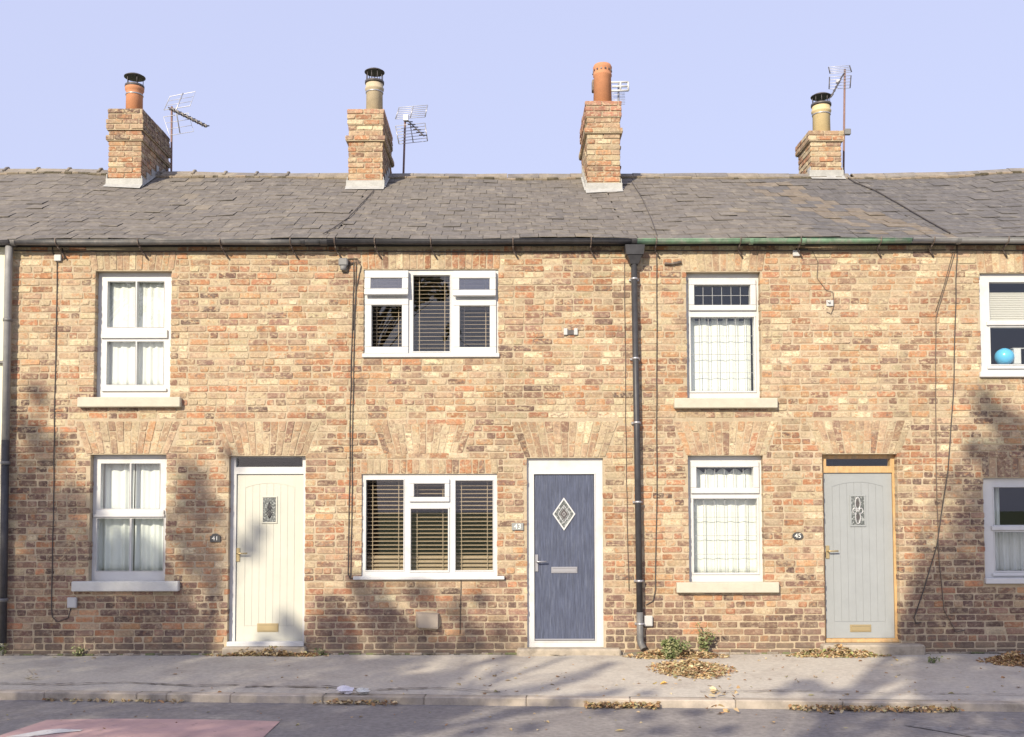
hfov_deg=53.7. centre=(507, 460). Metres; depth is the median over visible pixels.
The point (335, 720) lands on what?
road
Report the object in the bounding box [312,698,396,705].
fallen leaves
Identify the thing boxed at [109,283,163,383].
net curtain
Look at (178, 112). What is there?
tv aerial
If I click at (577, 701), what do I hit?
kerb
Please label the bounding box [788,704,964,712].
fallen leaves
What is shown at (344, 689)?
crumpled paper
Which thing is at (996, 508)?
side curtain
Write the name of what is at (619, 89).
tv aerial
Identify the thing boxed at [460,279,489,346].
venetian blind
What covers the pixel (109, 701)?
fallen leaves
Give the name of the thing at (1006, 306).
pleated blind
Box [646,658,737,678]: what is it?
fallen leaves
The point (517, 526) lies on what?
house number plaque
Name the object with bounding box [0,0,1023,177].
sky
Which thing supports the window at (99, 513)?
in the terraced house at (227, 428)
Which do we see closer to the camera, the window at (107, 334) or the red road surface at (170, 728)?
the red road surface at (170, 728)
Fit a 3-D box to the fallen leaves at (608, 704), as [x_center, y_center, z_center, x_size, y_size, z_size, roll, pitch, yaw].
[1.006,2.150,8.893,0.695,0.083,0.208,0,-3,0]
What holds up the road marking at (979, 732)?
on the road at (335, 720)
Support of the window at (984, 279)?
in the terraced house at (976, 218)
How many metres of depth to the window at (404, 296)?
11.59 m
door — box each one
[236,474,303,640]
[534,474,594,640]
[823,473,894,637]
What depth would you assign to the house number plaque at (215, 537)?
11.45 m
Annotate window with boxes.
[92,455,166,580]
[97,273,171,396]
[362,474,497,575]
[364,270,498,352]
[686,274,759,397]
[688,456,762,581]
[979,274,1023,371]
[983,478,1023,577]
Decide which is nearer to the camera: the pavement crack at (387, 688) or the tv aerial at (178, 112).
the pavement crack at (387, 688)
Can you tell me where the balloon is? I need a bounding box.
[994,348,1013,363]
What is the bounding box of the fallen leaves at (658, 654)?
[622,644,729,658]
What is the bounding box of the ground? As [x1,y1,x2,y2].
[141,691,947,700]
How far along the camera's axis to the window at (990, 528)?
11.51 m
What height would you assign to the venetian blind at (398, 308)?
0.886 m
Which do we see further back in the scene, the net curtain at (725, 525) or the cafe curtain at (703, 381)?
the cafe curtain at (703, 381)
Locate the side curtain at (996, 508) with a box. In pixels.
[994,487,999,524]
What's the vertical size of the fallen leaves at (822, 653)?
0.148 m
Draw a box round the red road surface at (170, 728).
[0,719,279,736]
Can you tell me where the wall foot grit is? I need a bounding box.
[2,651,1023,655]
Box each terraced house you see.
[0,72,366,655]
[0,167,107,654]
[320,67,646,655]
[579,62,956,655]
[795,92,1023,651]
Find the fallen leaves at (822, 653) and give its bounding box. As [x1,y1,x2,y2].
[780,644,891,657]
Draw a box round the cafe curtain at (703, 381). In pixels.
[691,318,750,390]
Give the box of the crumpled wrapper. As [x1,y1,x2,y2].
[356,687,370,694]
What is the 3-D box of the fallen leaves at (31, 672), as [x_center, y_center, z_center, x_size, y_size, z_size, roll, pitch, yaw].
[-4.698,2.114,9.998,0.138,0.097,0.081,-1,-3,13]
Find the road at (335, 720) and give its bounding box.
[0,700,1023,736]
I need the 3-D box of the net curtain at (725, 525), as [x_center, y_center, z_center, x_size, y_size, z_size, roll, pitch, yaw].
[2.483,0.700,11.679,0.748,1.253,0.024,0,-3,0]
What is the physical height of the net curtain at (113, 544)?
1.326 m
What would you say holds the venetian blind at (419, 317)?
attached to the terraced house at (524, 407)
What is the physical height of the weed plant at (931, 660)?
0.118 m
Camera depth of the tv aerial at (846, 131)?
15.23 m
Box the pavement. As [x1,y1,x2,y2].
[0,653,1023,700]
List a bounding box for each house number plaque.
[210,533,220,541]
[512,523,523,529]
[792,532,802,538]
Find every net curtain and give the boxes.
[99,464,163,570]
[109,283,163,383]
[693,467,755,571]
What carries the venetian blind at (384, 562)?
attached to the terraced house at (524, 407)
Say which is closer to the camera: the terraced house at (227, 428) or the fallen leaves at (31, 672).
the fallen leaves at (31, 672)
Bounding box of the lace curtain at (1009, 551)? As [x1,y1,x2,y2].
[995,532,1023,570]
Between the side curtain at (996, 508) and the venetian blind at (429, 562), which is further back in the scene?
the side curtain at (996, 508)
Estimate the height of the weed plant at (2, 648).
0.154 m
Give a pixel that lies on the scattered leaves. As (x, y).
(664, 682)
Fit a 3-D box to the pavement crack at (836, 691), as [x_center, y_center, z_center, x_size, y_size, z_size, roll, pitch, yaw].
[3.191,2.102,9.204,2.875,0.002,0.118,0,-3,4]
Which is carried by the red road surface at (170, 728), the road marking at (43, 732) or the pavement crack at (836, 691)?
the road marking at (43, 732)
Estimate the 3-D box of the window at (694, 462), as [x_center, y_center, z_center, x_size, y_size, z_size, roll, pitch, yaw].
[2.476,0.669,11.588,0.854,1.441,0.096,0,-3,0]
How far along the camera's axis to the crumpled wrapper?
9.20 m
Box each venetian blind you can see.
[367,481,403,569]
[372,279,401,346]
[411,484,447,569]
[414,277,449,350]
[456,481,492,569]
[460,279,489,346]
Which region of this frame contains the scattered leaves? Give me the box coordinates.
[2,655,1021,731]
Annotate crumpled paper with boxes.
[336,685,353,693]
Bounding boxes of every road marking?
[7,729,80,736]
[907,725,1023,736]
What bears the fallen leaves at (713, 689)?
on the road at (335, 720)
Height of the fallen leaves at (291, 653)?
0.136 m
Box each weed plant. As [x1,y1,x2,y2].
[0,643,7,653]
[71,646,83,655]
[314,648,326,655]
[660,636,691,658]
[695,622,720,651]
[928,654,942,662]
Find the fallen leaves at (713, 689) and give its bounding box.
[704,685,738,713]
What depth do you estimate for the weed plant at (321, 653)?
11.34 m
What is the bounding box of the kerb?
[0,689,1023,711]
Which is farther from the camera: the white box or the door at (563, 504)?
the white box
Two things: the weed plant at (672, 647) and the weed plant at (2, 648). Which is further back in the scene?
the weed plant at (2, 648)
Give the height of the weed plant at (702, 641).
0.381 m
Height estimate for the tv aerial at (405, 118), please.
1.647 m
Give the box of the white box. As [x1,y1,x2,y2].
[1010,348,1023,363]
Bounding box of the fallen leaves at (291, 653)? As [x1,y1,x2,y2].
[206,645,328,656]
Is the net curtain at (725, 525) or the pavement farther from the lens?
the net curtain at (725, 525)
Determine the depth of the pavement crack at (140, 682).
9.70 m
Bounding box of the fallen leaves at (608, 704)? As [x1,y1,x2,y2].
[583,700,660,709]
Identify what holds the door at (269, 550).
in the terraced house at (227, 428)
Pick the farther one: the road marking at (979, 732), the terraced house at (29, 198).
the terraced house at (29, 198)
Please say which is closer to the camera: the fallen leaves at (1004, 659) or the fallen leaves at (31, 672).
the fallen leaves at (31, 672)
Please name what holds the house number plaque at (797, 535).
attached to the terraced house at (827, 432)
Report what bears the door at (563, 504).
in the terraced house at (524, 407)
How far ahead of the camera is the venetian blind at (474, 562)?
11.59 m
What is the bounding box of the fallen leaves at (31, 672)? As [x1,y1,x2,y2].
[25,669,39,678]
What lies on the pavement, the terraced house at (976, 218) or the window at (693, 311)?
the terraced house at (976, 218)
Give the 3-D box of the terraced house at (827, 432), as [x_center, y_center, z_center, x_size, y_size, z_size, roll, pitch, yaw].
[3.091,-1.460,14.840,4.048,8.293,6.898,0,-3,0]
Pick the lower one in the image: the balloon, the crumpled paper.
the crumpled paper
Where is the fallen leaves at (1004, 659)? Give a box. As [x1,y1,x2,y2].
[976,650,1023,666]
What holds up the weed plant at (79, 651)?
on the pavement
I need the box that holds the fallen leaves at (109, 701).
[42,698,184,703]
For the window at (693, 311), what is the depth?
11.67 m
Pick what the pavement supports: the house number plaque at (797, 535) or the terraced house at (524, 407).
the terraced house at (524, 407)
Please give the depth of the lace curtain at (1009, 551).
11.66 m
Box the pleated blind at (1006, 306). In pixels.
[989,293,1023,320]
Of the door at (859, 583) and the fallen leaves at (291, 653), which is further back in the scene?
the door at (859, 583)
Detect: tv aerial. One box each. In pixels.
[163,91,208,170]
[395,105,427,172]
[611,81,628,169]
[828,65,851,172]
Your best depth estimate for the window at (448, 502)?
11.50 m
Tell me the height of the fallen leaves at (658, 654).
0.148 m
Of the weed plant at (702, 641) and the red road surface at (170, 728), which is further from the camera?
the weed plant at (702, 641)
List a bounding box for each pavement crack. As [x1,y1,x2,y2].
[32,682,239,684]
[245,685,499,691]
[728,690,973,693]

